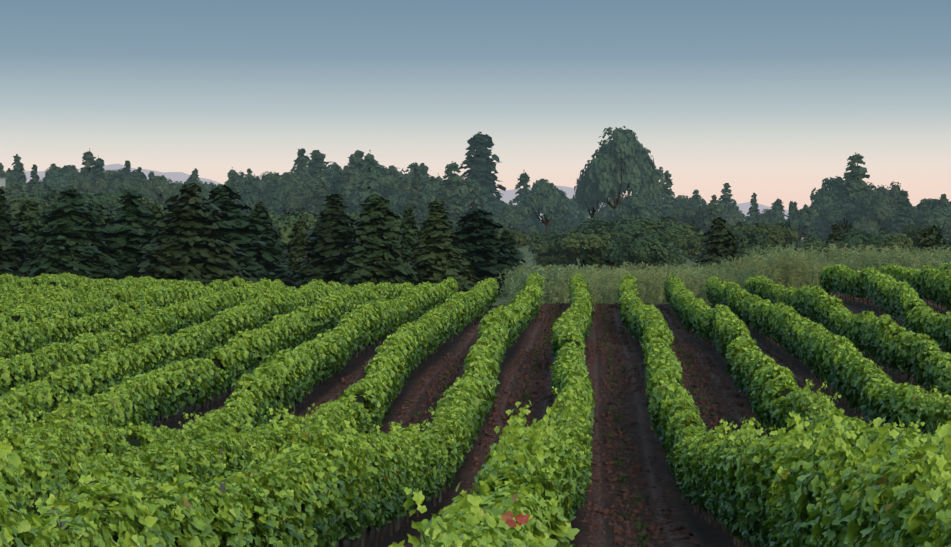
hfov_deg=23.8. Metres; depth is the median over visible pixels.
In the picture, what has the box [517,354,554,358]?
soil clods
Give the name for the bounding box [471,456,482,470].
soil clods
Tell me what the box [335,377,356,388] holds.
soil clods
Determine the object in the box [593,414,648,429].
soil clods
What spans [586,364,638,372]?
soil clods
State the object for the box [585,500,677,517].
soil clods
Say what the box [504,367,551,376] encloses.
soil clods
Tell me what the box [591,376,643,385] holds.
soil clods
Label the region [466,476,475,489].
soil clods
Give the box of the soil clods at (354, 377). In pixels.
[345,374,363,380]
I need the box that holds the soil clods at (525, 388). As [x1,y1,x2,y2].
[499,381,552,394]
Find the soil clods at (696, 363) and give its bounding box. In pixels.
[681,359,715,367]
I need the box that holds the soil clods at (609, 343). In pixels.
[587,341,628,345]
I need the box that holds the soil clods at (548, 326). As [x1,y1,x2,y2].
[535,324,552,328]
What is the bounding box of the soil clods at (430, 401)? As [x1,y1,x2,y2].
[405,394,440,408]
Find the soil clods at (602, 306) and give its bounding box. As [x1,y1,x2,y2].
[593,305,617,307]
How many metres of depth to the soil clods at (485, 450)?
49.97 m
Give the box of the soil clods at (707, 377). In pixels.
[683,372,724,380]
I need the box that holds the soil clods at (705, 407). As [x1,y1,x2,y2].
[697,400,744,414]
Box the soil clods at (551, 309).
[541,307,569,310]
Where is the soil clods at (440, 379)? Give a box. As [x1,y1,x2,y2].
[416,375,460,386]
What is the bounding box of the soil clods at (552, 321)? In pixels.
[536,320,555,323]
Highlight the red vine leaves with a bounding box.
[480,494,529,526]
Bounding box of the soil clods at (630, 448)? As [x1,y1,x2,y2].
[591,441,660,459]
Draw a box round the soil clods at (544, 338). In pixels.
[525,336,551,341]
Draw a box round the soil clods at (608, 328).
[590,326,625,331]
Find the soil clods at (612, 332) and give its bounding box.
[597,330,625,334]
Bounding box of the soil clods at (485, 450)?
[479,444,489,459]
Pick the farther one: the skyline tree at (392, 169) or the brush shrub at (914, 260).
the skyline tree at (392, 169)
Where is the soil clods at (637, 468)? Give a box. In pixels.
[590,457,660,475]
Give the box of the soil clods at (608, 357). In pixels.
[587,355,637,361]
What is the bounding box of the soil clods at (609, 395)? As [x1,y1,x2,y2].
[593,392,647,404]
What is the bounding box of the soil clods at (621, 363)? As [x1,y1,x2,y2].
[586,359,635,366]
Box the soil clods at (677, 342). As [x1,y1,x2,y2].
[672,340,692,343]
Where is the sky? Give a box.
[0,0,950,210]
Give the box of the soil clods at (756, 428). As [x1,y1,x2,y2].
[708,424,760,437]
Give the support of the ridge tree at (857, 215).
on the terrain ground
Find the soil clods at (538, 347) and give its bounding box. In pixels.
[523,344,551,350]
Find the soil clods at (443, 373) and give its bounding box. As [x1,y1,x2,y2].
[424,368,464,377]
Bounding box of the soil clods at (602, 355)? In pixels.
[587,351,630,356]
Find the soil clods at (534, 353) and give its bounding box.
[519,351,551,355]
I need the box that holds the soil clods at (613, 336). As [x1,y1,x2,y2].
[589,333,627,338]
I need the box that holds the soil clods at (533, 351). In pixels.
[519,348,552,353]
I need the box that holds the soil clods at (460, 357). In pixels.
[445,353,467,359]
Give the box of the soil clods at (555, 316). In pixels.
[538,315,560,318]
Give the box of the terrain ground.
[0,185,950,546]
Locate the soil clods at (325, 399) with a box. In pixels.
[313,396,339,407]
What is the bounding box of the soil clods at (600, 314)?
[593,313,612,316]
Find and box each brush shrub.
[495,265,540,297]
[498,278,523,302]
[505,269,546,297]
[506,266,573,303]
[508,265,566,295]
[509,269,565,291]
[510,270,561,303]
[520,265,574,303]
[541,280,569,303]
[543,264,590,274]
[546,264,601,302]
[558,272,618,303]
[559,269,619,303]
[570,265,611,274]
[579,267,640,281]
[584,266,641,303]
[590,281,614,303]
[594,279,617,303]
[596,264,629,273]
[608,269,658,301]
[610,266,687,302]
[613,275,655,302]
[621,261,666,273]
[621,263,659,271]
[633,267,707,279]
[637,279,661,302]
[643,266,689,302]
[644,266,723,290]
[645,270,700,302]
[645,281,667,302]
[648,263,687,271]
[650,275,668,302]
[653,269,706,291]
[656,267,707,297]
[662,266,721,304]
[670,266,722,279]
[686,262,735,280]
[689,282,711,304]
[690,273,735,298]
[704,260,751,280]
[708,267,775,288]
[713,273,766,289]
[720,256,743,270]
[730,254,791,282]
[742,245,808,266]
[742,254,782,274]
[743,251,811,286]
[747,247,802,276]
[749,247,825,287]
[751,253,806,288]
[752,251,809,287]
[765,259,809,286]
[783,243,838,282]
[790,260,828,287]
[791,254,829,286]
[803,247,844,276]
[816,251,858,265]
[822,248,860,263]
[828,244,882,265]
[834,258,870,270]
[839,245,892,270]
[847,245,901,269]
[861,251,907,266]
[862,248,922,269]
[873,252,919,268]
[882,245,946,265]
[885,254,934,269]
[896,245,950,266]
[905,251,950,267]
[909,247,950,265]
[915,247,950,256]
[921,251,950,262]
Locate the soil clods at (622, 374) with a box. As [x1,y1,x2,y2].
[587,369,639,378]
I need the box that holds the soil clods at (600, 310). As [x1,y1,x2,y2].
[593,308,618,311]
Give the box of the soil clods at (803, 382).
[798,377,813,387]
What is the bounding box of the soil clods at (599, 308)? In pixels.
[595,307,619,309]
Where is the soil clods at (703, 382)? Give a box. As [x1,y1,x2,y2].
[682,377,728,387]
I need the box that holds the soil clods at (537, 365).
[510,362,550,369]
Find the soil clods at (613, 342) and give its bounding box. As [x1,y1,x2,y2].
[592,339,630,343]
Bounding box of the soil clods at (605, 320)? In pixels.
[592,318,620,323]
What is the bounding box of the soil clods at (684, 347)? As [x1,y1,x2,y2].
[672,344,701,348]
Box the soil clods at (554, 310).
[539,309,562,313]
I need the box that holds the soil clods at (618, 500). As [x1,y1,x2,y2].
[586,488,669,504]
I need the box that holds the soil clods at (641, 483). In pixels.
[588,473,664,491]
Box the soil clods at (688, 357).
[676,354,712,361]
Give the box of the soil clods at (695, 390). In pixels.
[688,385,733,394]
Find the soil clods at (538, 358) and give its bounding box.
[512,356,553,361]
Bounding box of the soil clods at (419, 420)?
[386,419,429,432]
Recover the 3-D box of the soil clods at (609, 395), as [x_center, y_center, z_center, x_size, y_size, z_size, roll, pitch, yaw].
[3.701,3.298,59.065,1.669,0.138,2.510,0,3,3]
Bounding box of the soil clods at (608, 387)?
[592,383,644,394]
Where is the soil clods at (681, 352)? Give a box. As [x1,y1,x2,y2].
[673,349,706,356]
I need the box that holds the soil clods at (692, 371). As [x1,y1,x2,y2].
[682,365,719,373]
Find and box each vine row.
[0,273,10,282]
[0,275,5,284]
[0,297,8,304]
[0,303,11,315]
[0,313,14,330]
[0,323,25,357]
[0,331,18,359]
[0,333,8,358]
[0,357,21,395]
[0,368,6,393]
[0,384,41,423]
[0,394,29,424]
[0,400,15,425]
[0,409,6,424]
[0,416,9,436]
[0,418,32,434]
[0,430,48,450]
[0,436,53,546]
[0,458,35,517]
[0,471,22,501]
[1,284,12,293]
[5,287,26,293]
[5,298,22,304]
[5,308,33,322]
[6,293,27,304]
[6,303,17,311]
[6,356,33,386]
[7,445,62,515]
[9,274,18,283]
[11,319,36,352]
[12,279,27,287]
[15,353,42,386]
[15,408,41,430]
[17,290,31,301]
[18,305,39,321]
[20,278,33,285]
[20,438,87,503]
[22,284,38,293]
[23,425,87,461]
[24,381,45,423]
[27,296,45,305]
[29,302,45,319]
[29,323,45,352]
[29,348,51,378]
[30,276,46,285]
[30,318,51,347]
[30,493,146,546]
[31,380,63,417]
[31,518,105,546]
[33,285,45,293]
[36,406,75,428]
[36,423,51,430]
[39,273,50,280]
[39,290,49,297]
[39,305,52,317]
[39,344,63,371]
[39,369,77,405]
[40,283,50,288]
[42,295,52,304]
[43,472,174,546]
[44,276,66,287]
[44,288,57,297]
[44,305,55,315]
[44,317,66,343]
[45,300,63,313]
[47,311,75,341]
[49,296,65,303]
[50,286,65,292]
[51,341,69,368]
[52,292,71,303]
[52,394,88,424]
[53,363,86,402]
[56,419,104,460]
[59,276,71,288]
[60,342,81,365]
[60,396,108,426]
[61,302,72,317]
[62,290,79,302]
[62,445,100,498]
[63,272,73,278]
[67,302,79,318]
[67,316,83,341]
[68,335,95,363]
[69,276,82,285]
[69,289,80,296]
[70,343,88,364]
[71,286,85,294]
[72,302,88,318]
[73,318,90,333]
[74,364,101,399]
[75,282,92,291]
[78,294,86,299]
[79,313,100,334]
[79,332,106,357]
[79,389,120,432]
[80,291,97,298]
[80,297,103,313]
[80,301,94,313]
[80,317,95,334]
[81,276,93,284]
[81,451,127,482]
[85,362,110,394]
[86,356,116,392]
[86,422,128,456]
[89,289,102,298]
[90,351,127,387]
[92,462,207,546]
[93,282,103,291]
[93,312,107,332]
[95,332,110,353]
[96,298,109,312]
[97,280,108,290]
[97,290,109,297]
[97,311,113,331]
[100,277,114,289]
[100,297,114,310]
[100,391,133,429]
[104,287,118,292]
[106,298,116,306]
[106,308,127,321]
[106,333,119,346]
[107,314,117,331]
[107,327,128,349]
[107,424,136,455]
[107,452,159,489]
[109,303,132,320]
[109,345,133,378]
[109,384,140,425]
[110,278,120,284]
[111,289,128,303]
[111,298,123,306]
[112,284,122,290]
[112,321,135,347]
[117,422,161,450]
[118,279,131,286]
[119,376,148,426]
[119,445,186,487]
[120,316,142,343]
[122,347,139,377]
[124,275,136,282]
[125,289,134,302]
[125,343,147,374]
[127,299,145,316]
[130,309,137,317]
[132,281,144,290]
[132,289,141,299]
[133,316,149,343]
[135,372,162,423]
[135,374,156,424]
[136,341,160,373]
[137,299,150,309]
[138,294,156,306]
[138,311,160,334]
[138,334,168,367]
[139,317,155,336]
[140,280,149,287]
[141,306,165,335]
[142,288,159,306]
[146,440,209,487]
[147,279,157,285]
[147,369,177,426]
[150,286,169,307]
[150,425,175,444]
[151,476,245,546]
[155,306,173,336]
[157,279,166,286]
[157,361,192,421]
[157,366,183,425]
[158,286,173,305]
[158,334,177,366]
[165,305,178,333]
[166,287,178,303]
[166,302,186,330]
[167,284,184,302]
[168,428,189,444]
[169,336,188,363]
[171,328,199,361]
[171,427,200,445]
[172,336,195,359]
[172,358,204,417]
[175,282,189,301]
[175,325,205,358]
[177,301,194,328]
[178,411,209,442]
[181,443,215,486]
[182,279,192,287]
[183,285,196,299]
[183,299,199,325]
[190,363,212,413]
[190,410,225,431]
[191,299,204,323]
[191,323,209,358]
[192,287,206,296]
[192,289,200,299]
[194,357,217,409]
[195,408,235,432]
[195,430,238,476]
[196,299,211,322]
[198,296,215,318]
[200,286,213,293]
[201,294,216,316]
[201,317,223,346]
[202,483,253,546]
[203,291,226,314]
[203,324,218,353]
[204,447,230,484]
[205,282,221,291]
[205,346,233,403]
[209,366,227,406]
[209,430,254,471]
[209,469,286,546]
[212,280,223,290]
[214,314,231,346]
[217,310,239,338]
[218,279,227,291]
[219,345,235,399]
[219,406,244,433]
[221,291,234,307]
[222,281,232,289]
[222,296,230,308]
[224,337,252,374]
[224,389,259,426]
[224,399,254,433]
[225,307,247,334]
[226,418,263,469]
[227,329,260,373]
[228,344,247,396]
[229,277,241,286]
[230,289,242,306]
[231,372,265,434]
[233,286,249,303]
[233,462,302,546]
[234,305,253,331]
[240,303,257,330]
[242,299,261,328]
[243,286,260,298]
[243,329,266,373]
[247,422,285,454]
[247,431,277,462]
[249,285,263,294]
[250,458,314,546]
[252,283,266,292]
[252,327,273,363]
[252,360,283,424]
[252,371,269,423]
[253,372,279,422]
[254,297,269,325]
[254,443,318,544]
[257,306,264,328]
[259,297,273,324]
[260,278,270,286]
[260,291,279,323]
[260,360,297,423]
[262,324,279,357]
[264,320,287,351]
[264,350,304,419]
[264,405,300,442]
[267,289,284,314]
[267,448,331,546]
[272,314,292,349]
[273,284,284,293]
[274,409,310,432]
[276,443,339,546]
[279,291,290,316]
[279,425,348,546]
[282,293,294,312]
[282,348,310,414]
[284,314,295,349]
[285,292,298,308]
[286,313,308,345]
[290,318,303,348]
[291,304,316,340]
[292,311,311,345]
[292,355,311,410]
[293,349,312,406]
[295,346,315,402]
[296,292,304,306]
[298,289,312,307]
[299,341,318,398]
[301,286,317,304]
[303,295,310,307]
[303,412,321,432]
[305,340,322,394]
[307,404,338,431]
[309,306,321,339]
[310,285,323,298]
[312,297,333,329]
[312,303,330,332]
[312,400,343,435]
[313,280,328,294]
[313,342,328,390]
[314,306,324,335]
[314,333,342,382]
[314,338,336,386]
[316,400,352,433]
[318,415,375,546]
[319,285,326,296]
[324,329,346,379]
[325,281,341,290]
[325,293,342,320]
[325,298,336,328]
[326,295,341,327]
[329,291,345,314]
[331,309,339,329]
[332,326,352,364]
[333,324,356,368]
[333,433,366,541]
[334,281,345,291]
[334,289,349,313]
[336,330,349,375]
[337,318,358,365]
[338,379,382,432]
[338,395,365,433]
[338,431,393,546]
[339,312,362,361]
[341,401,360,434]
[345,288,361,304]
[345,292,355,311]
[346,294,353,312]
[348,291,359,308]
[349,311,368,358]
[353,304,377,352]
[354,308,372,355]
[355,286,366,302]
[356,288,365,303]
[359,402,372,435]
[361,377,384,433]
[362,287,370,303]
[363,287,373,302]
[364,303,382,350]
[364,355,396,406]
[364,364,394,415]
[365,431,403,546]
[365,457,396,546]
[366,377,388,426]
[367,372,391,428]
[369,285,383,298]
[369,351,399,402]
[370,300,384,348]
[371,290,380,299]
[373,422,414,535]
[374,434,418,531]
[375,307,389,345]
[375,338,406,392]
[375,349,404,393]
[376,433,406,541]
[377,284,388,299]
[378,285,386,298]
[380,281,392,299]
[380,299,394,340]
[380,301,391,336]
[383,333,410,384]
[384,299,397,339]
[386,282,395,299]
[388,301,398,335]
[388,521,423,546]
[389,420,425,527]
[391,300,404,333]
[392,284,398,298]
[392,329,417,386]
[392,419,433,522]
[393,300,406,328]
[394,284,403,296]
[394,299,410,324]
[395,293,413,322]
[395,332,414,381]
[396,323,421,378]
[397,326,422,359]
[398,327,418,382]
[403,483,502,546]
[405,290,421,314]
[406,287,422,321]
[406,324,423,356]
[407,294,419,320]
[408,295,417,320]
[408,322,426,369]
[410,300,415,322]
[413,321,432,364]
[414,285,427,313]
[415,282,430,313]
[415,436,441,516]
[417,289,426,319]
[417,317,434,362]
[417,324,427,359]
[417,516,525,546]
[418,314,435,360]
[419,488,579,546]
[420,292,425,316]
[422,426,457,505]
[422,438,444,505]
[424,287,431,314]
[425,310,445,354]
[426,283,436,306]
[426,416,457,499]
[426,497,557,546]
[428,314,443,356]
[428,316,439,358]
[428,408,462,492]
[430,288,434,309]
[430,309,446,352]
[431,305,450,348]
[432,395,474,454]
[433,283,443,305]
[434,286,440,304]
[434,309,449,349]
[435,404,470,462]
[436,406,467,485]
[439,284,448,301]
[440,301,456,344]
[441,278,453,295]
[442,306,455,346]
[442,387,479,446]
[443,298,458,342]
[447,277,456,294]
[447,380,482,439]
[449,291,468,333]
[450,277,458,291]
[453,296,467,335]
[453,299,462,340]
[455,300,467,337]
[456,371,491,440]
[456,378,486,434]
[460,292,471,331]
[462,361,491,418]
[463,298,475,328]
[463,348,498,385]
[463,360,493,421]
[464,346,499,377]
[465,292,476,327]
[465,353,499,402]
[467,290,477,326]
[469,338,499,379]
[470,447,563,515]
[471,291,481,325]
[472,289,484,322]
[472,292,483,321]
[474,280,488,317]
[474,297,485,323]
[475,282,487,318]
[475,286,486,319]
[477,313,506,339]
[479,322,507,358]
[480,321,507,359]
[480,325,504,362]
[480,329,505,365]
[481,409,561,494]
[482,288,491,315]
[482,337,501,372]
[483,311,506,333]
[483,451,499,471]
[484,279,493,299]
[484,363,496,413]
[485,418,558,503]
[486,338,498,364]
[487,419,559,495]
[489,279,497,303]
[491,482,541,500]
[491,485,571,546]
[493,305,515,347]
[497,308,512,343]
[503,316,509,349]
[504,316,516,353]
[508,303,527,339]
[509,294,529,314]
[509,301,529,337]
[509,303,524,334]
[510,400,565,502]
[511,298,529,331]
[512,322,517,346]
[513,311,518,335]
[515,290,530,302]
[515,311,521,337]
[517,300,530,327]
[522,287,537,322]
[523,285,538,324]
[525,275,537,284]
[525,278,537,286]
[527,273,542,288]
[527,291,534,321]
[528,284,543,300]
[528,293,533,321]
[530,295,540,323]
[534,287,541,306]
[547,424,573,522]
[547,431,576,521]
[549,389,591,429]
[550,317,580,352]
[550,355,585,395]
[550,386,589,432]
[551,322,583,356]
[551,359,588,401]
[552,324,584,360]
[552,384,593,433]
[553,313,575,324]
[553,363,586,396]
[554,347,582,369]
[554,365,588,398]
[554,403,591,436]
[554,411,592,449]
[555,325,583,355]
[557,331,585,353]
[557,419,592,483]
[558,426,592,508]
[560,378,594,432]
[561,307,585,336]
[561,343,585,360]
[561,368,595,405]
[562,311,581,334]
[562,436,587,509]
[563,484,572,526]
[564,382,593,430]
[564,435,584,509]
[564,436,591,493]
[566,309,584,335]
[566,378,593,403]
[569,274,584,283]
[569,276,582,285]
[570,282,589,295]
[571,289,582,298]
[572,294,586,302]
[572,475,579,520]
[573,291,593,308]
[573,303,591,333]
[573,461,578,501]
[575,294,590,306]
[576,445,589,509]
[577,309,589,339]
[583,313,587,340]
[587,295,594,320]
[618,283,634,292]
[618,291,637,317]
[619,279,637,291]
[619,294,636,318]
[620,284,638,296]
[620,295,633,323]
[621,296,632,334]
[623,274,637,286]
[624,312,628,329]
[626,301,645,342]
[627,297,641,324]
[627,303,643,343]
[630,306,642,344]
[630,310,638,338]
[632,308,642,339]
[636,304,663,336]
[637,306,662,341]
[639,314,652,347]
[640,315,651,346]
[641,326,670,363]
[641,327,670,361]
[643,320,672,350]
[643,337,668,371]
[643,338,667,373]
[644,313,663,330]
[644,347,676,378]
[645,343,665,371]
[645,355,683,386]
[645,360,680,409]
[645,367,679,412]
[646,323,673,350]
[646,359,680,404]
[646,359,684,385]
[647,314,667,324]
[647,345,674,370]
[648,377,677,436]
[648,383,674,441]
[655,385,682,444]
[656,384,693,446]
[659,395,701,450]
[664,407,706,462]
[665,410,707,478]
[666,275,676,298]
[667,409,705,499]
[668,278,684,288]
[669,280,684,288]
[669,284,682,305]
[670,287,681,312]
[670,292,676,314]
[671,425,706,506]
[673,287,684,315]
[673,435,702,512]
[674,288,693,312]
[675,291,691,317]
[675,438,701,518]
[678,292,692,331]
[679,294,695,333]
[681,296,695,335]
[682,298,694,336]
[682,433,710,522]
[684,300,696,338]
[689,298,710,339]
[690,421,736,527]
[691,300,706,338]
[692,304,709,341]
[692,438,724,531]
[695,306,705,344]
[696,306,712,344]
[697,307,710,345]
[699,310,712,346]
[700,443,731,536]
[701,309,715,348]
[705,277,719,305]
[706,280,716,306]
[706,314,712,341]
[707,454,732,540]
[708,304,724,342]
[708,440,739,546]
[710,281,720,303]
[710,305,729,341]
[712,308,732,346]
[714,281,726,304]
[714,309,731,352]
[714,311,739,361]
[715,317,736,358]
[715,427,749,546]
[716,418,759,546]
[717,284,724,304]
[718,286,725,305]
[720,319,745,359]
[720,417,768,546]
[721,283,726,305]
[723,281,734,306]
[724,320,747,361]
[725,323,749,351]
[725,344,743,391]
[726,283,741,305]
[726,336,744,377]
[727,289,736,306]
[728,326,751,343]
[728,337,760,395]
[729,288,746,312]
[732,290,743,316]
[732,345,759,399]
[734,290,749,315]
[734,436,763,546]
[736,299,747,325]
[736,349,761,392]
[738,435,792,546]
[741,297,749,329]
[741,353,756,400]
[742,294,757,331]
[744,276,752,289]
[744,353,769,405]
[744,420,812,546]
[746,296,762,332]
[748,277,755,293]
[748,300,761,332]
[749,355,776,399]
[750,313,762,335]
[750,369,769,432]
[751,364,771,401]
[751,369,772,435]
[752,302,764,337]
[753,276,765,294]
[754,304,765,339]
[756,299,774,340]
[757,278,766,295]
[757,364,797,426]
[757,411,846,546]
[758,278,765,297]
[760,279,773,299]
[760,303,772,342]
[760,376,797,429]
[762,306,773,344]
[763,281,774,299]
[764,286,772,299]
[765,304,776,346]
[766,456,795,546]
[768,302,784,348]
[769,304,788,349]
[770,283,786,302]
[770,394,789,431]
[771,495,788,546]
[772,308,785,351]
[773,287,785,302]
[774,314,787,353]
[776,288,787,303]
[778,307,799,354]
[779,306,798,356]
[779,479,793,546]
[781,289,787,303]
[781,387,804,438]
[782,312,799,358]
[782,319,794,360]
[783,286,796,305]
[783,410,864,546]
[785,288,800,312]
[785,324,798,362]
[787,316,810,364]
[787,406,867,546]
[788,291,798,313]
[790,379,826,434]
[791,329,801,360]
[792,292,803,316]
[793,321,813,368]
[794,286,806,314]
[798,285,807,318]
[798,331,813,372]
[799,285,815,321]
[799,392,825,438]
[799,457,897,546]
[801,334,815,375]
[802,323,825,379]
[803,288,812,318]
[803,392,840,430]
[805,287,813,318]
[805,395,835,433]
[806,327,824,382]
[807,286,821,321]
[810,287,827,321]
[810,409,845,435]
[811,294,823,322]
[811,329,832,387]
[812,336,829,391]
[815,294,833,323]
[816,416,851,434]
[817,299,826,324]
[818,334,846,396]
[819,265,831,294]
[821,296,844,332]
[821,338,854,401]
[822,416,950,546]
[823,265,835,295]
[824,303,847,330]
[826,264,838,296]
[827,307,846,332]
[828,344,862,406]
[831,416,870,436]
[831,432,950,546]
[832,264,846,298]
[832,310,842,334]
[835,267,844,300]
[835,309,851,334]
[835,352,861,412]
[836,268,847,301]
[836,312,852,336]
[838,268,848,301]
[840,313,855,341]
[840,415,873,446]
[841,269,854,301]
[841,357,862,418]
[843,271,855,302]
[845,316,858,349]
[847,271,864,303]
[847,316,863,348]
[847,357,873,422]
[847,419,877,458]
[850,311,875,358]
[851,271,867,303]
[853,361,884,426]
[857,267,868,304]
[860,314,874,360]
[860,367,891,424]
[861,377,895,429]
[862,317,875,362]
[863,267,875,305]
[864,320,880,367]
[865,423,896,454]
[866,269,881,307]
[868,273,879,309]
[869,274,884,311]
[869,383,898,427]
[870,314,884,369]
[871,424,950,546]
[873,273,884,313]
[873,273,895,314]
[873,314,897,372]
[874,418,924,459]
[877,279,895,318]
[877,323,906,375]
[878,266,884,272]
[880,382,910,427]
[882,264,894,274]
[882,337,901,378]
[884,282,896,320]
[888,264,900,274]
[888,281,902,325]
[888,429,922,457]
[890,266,901,277]
[890,331,914,382]
[892,385,931,427]
[894,267,904,281]
[894,281,915,329]
[897,267,910,281]
[897,287,918,324]
[897,333,922,385]
[899,393,935,432]
[900,268,912,281]
[900,293,918,325]
[902,433,942,461]
[903,269,916,284]
[903,297,923,329]
[905,312,911,330]
[908,269,919,291]
[908,302,933,330]
[909,420,950,463]
[910,333,938,391]
[911,307,938,333]
[912,269,925,299]
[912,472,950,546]
[914,385,940,434]
[916,345,941,389]
[918,265,933,305]
[919,312,939,339]
[923,268,939,306]
[923,350,941,395]
[923,450,950,510]
[924,314,944,348]
[925,270,942,308]
[925,401,939,434]
[928,352,950,395]
[931,273,942,310]
[931,315,945,351]
[931,389,950,441]
[933,355,950,399]
[934,270,946,312]
[935,442,948,454]
[936,269,950,311]
[937,365,950,398]
[939,312,950,353]
[940,274,950,309]
[941,262,950,270]
[943,406,950,437]
[945,282,950,310]
[945,322,950,349]
[946,376,950,394]
[948,329,950,352]
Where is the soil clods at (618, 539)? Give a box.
[586,532,699,546]
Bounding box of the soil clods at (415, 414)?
[397,405,435,420]
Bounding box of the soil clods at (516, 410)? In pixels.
[492,402,552,419]
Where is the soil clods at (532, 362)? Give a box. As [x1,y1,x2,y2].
[510,359,552,365]
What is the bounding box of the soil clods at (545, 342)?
[525,340,551,345]
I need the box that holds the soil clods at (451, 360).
[440,356,465,362]
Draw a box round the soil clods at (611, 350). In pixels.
[589,348,635,353]
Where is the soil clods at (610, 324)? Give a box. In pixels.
[591,323,624,327]
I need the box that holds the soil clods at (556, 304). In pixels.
[542,303,570,306]
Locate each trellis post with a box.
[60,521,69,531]
[220,483,225,493]
[360,530,363,546]
[396,518,399,529]
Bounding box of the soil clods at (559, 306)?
[542,305,570,308]
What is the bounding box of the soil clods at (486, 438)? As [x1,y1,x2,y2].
[478,432,509,444]
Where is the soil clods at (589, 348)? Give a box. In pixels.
[586,346,630,350]
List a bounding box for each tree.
[0,170,15,184]
[0,188,35,276]
[1,183,27,198]
[1,195,42,202]
[4,195,56,217]
[5,187,126,279]
[12,154,26,184]
[14,200,44,272]
[16,163,26,184]
[25,180,34,192]
[26,183,80,198]
[29,164,39,185]
[35,188,116,213]
[42,172,80,185]
[42,209,118,235]
[44,174,69,188]
[45,165,88,180]
[66,175,109,192]
[80,148,95,178]
[83,192,123,209]
[83,202,114,243]
[89,155,113,193]
[96,189,165,278]
[102,169,119,178]
[107,168,147,193]
[110,178,153,199]
[111,195,175,219]
[123,160,130,172]
[124,183,257,286]
[136,167,143,175]
[143,180,169,204]
[145,175,170,204]
[148,171,153,181]
[148,202,166,238]
[156,194,164,201]
[167,178,194,186]
[167,185,180,200]
[182,178,209,194]
[187,171,196,179]
[192,168,199,178]
[203,184,289,286]
[203,187,224,202]
[224,179,245,211]
[227,167,235,179]
[228,175,240,203]
[231,171,272,202]
[240,168,262,214]
[240,194,257,213]
[245,182,260,215]
[245,201,298,287]
[262,172,309,212]
[265,175,282,217]
[265,178,305,214]
[265,211,316,259]
[266,182,305,214]
[268,211,320,237]
[281,148,309,216]
[281,169,319,211]
[281,183,315,212]
[281,192,360,288]
[282,218,315,277]
[296,159,311,178]
[307,150,332,185]
[307,161,313,177]
[307,171,329,217]
[323,161,353,184]
[323,165,348,214]
[325,170,364,201]
[329,174,350,216]
[333,194,429,286]
[342,162,354,210]
[346,209,402,227]
[347,154,354,165]
[349,150,383,216]
[349,180,383,208]
[350,150,364,173]
[356,222,420,245]
[361,155,387,174]
[373,168,427,187]
[386,163,430,177]
[387,178,418,194]
[388,165,397,176]
[388,188,431,222]
[398,205,420,266]
[406,162,425,227]
[407,199,482,291]
[418,175,487,211]
[419,163,428,175]
[420,181,445,201]
[434,186,455,230]
[440,161,466,230]
[451,207,520,296]
[458,132,506,208]
[484,203,512,231]
[493,204,531,231]
[496,229,530,247]
[500,230,524,268]
[512,170,544,244]
[516,202,528,244]
[516,249,524,257]
[520,179,570,233]
[527,225,538,234]
[528,230,559,247]
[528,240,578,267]
[542,212,582,225]
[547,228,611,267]
[548,189,572,232]
[568,198,599,221]
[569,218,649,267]
[571,221,581,228]
[573,160,605,217]
[578,211,584,221]
[581,247,604,271]
[584,126,655,209]
[588,196,626,221]
[601,255,620,268]
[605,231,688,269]
[608,216,677,266]
[612,194,664,221]
[636,167,663,203]
[641,221,710,262]
[660,170,678,210]
[660,209,672,220]
[667,232,705,266]
[670,203,709,230]
[673,195,705,206]
[679,198,687,206]
[686,189,702,231]
[693,217,743,267]
[702,195,722,232]
[717,183,736,226]
[717,203,746,227]
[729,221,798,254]
[731,229,769,259]
[735,219,752,225]
[746,193,759,220]
[753,220,767,223]
[754,209,782,223]
[768,205,778,223]
[771,201,779,209]
[776,199,786,222]
[785,216,816,242]
[788,201,798,241]
[789,204,817,238]
[791,235,825,253]
[793,202,801,241]
[801,240,851,254]
[810,176,847,222]
[821,197,860,231]
[821,222,830,239]
[825,223,844,243]
[835,153,871,233]
[840,225,854,239]
[845,230,890,250]
[847,192,890,225]
[848,240,881,249]
[852,216,880,233]
[859,194,897,231]
[866,181,900,208]
[880,233,927,256]
[886,217,892,232]
[890,189,914,236]
[901,224,930,238]
[910,197,950,232]
[914,225,947,255]
[928,201,950,232]
[936,227,950,251]
[941,194,950,241]
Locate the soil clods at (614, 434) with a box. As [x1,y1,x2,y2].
[591,426,652,443]
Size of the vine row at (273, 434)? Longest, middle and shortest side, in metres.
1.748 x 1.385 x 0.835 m
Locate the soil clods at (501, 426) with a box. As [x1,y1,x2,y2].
[484,416,539,432]
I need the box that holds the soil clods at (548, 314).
[538,312,561,315]
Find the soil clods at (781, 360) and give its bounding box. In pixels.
[770,357,784,362]
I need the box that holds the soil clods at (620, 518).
[581,513,681,527]
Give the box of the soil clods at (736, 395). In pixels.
[692,392,738,403]
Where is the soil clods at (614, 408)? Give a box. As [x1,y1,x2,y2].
[593,402,649,416]
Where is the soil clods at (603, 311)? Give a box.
[594,310,611,313]
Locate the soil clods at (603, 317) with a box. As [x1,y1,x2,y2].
[592,315,620,319]
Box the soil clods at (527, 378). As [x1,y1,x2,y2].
[503,373,550,384]
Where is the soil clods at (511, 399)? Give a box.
[495,392,554,406]
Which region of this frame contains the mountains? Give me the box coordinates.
[24,164,803,239]
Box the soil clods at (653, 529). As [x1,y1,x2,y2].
[588,521,693,536]
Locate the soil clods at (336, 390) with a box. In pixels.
[326,388,348,397]
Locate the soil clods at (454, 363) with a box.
[435,361,463,366]
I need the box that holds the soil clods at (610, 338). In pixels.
[590,336,627,341]
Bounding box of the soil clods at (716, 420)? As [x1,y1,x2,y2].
[701,411,749,427]
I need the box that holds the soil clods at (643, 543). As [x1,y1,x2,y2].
[578,540,694,546]
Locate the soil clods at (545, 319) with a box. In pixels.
[535,317,556,321]
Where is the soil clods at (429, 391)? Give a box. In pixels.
[410,383,451,397]
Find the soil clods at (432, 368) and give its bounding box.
[427,364,463,371]
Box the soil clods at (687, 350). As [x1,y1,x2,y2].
[673,347,704,352]

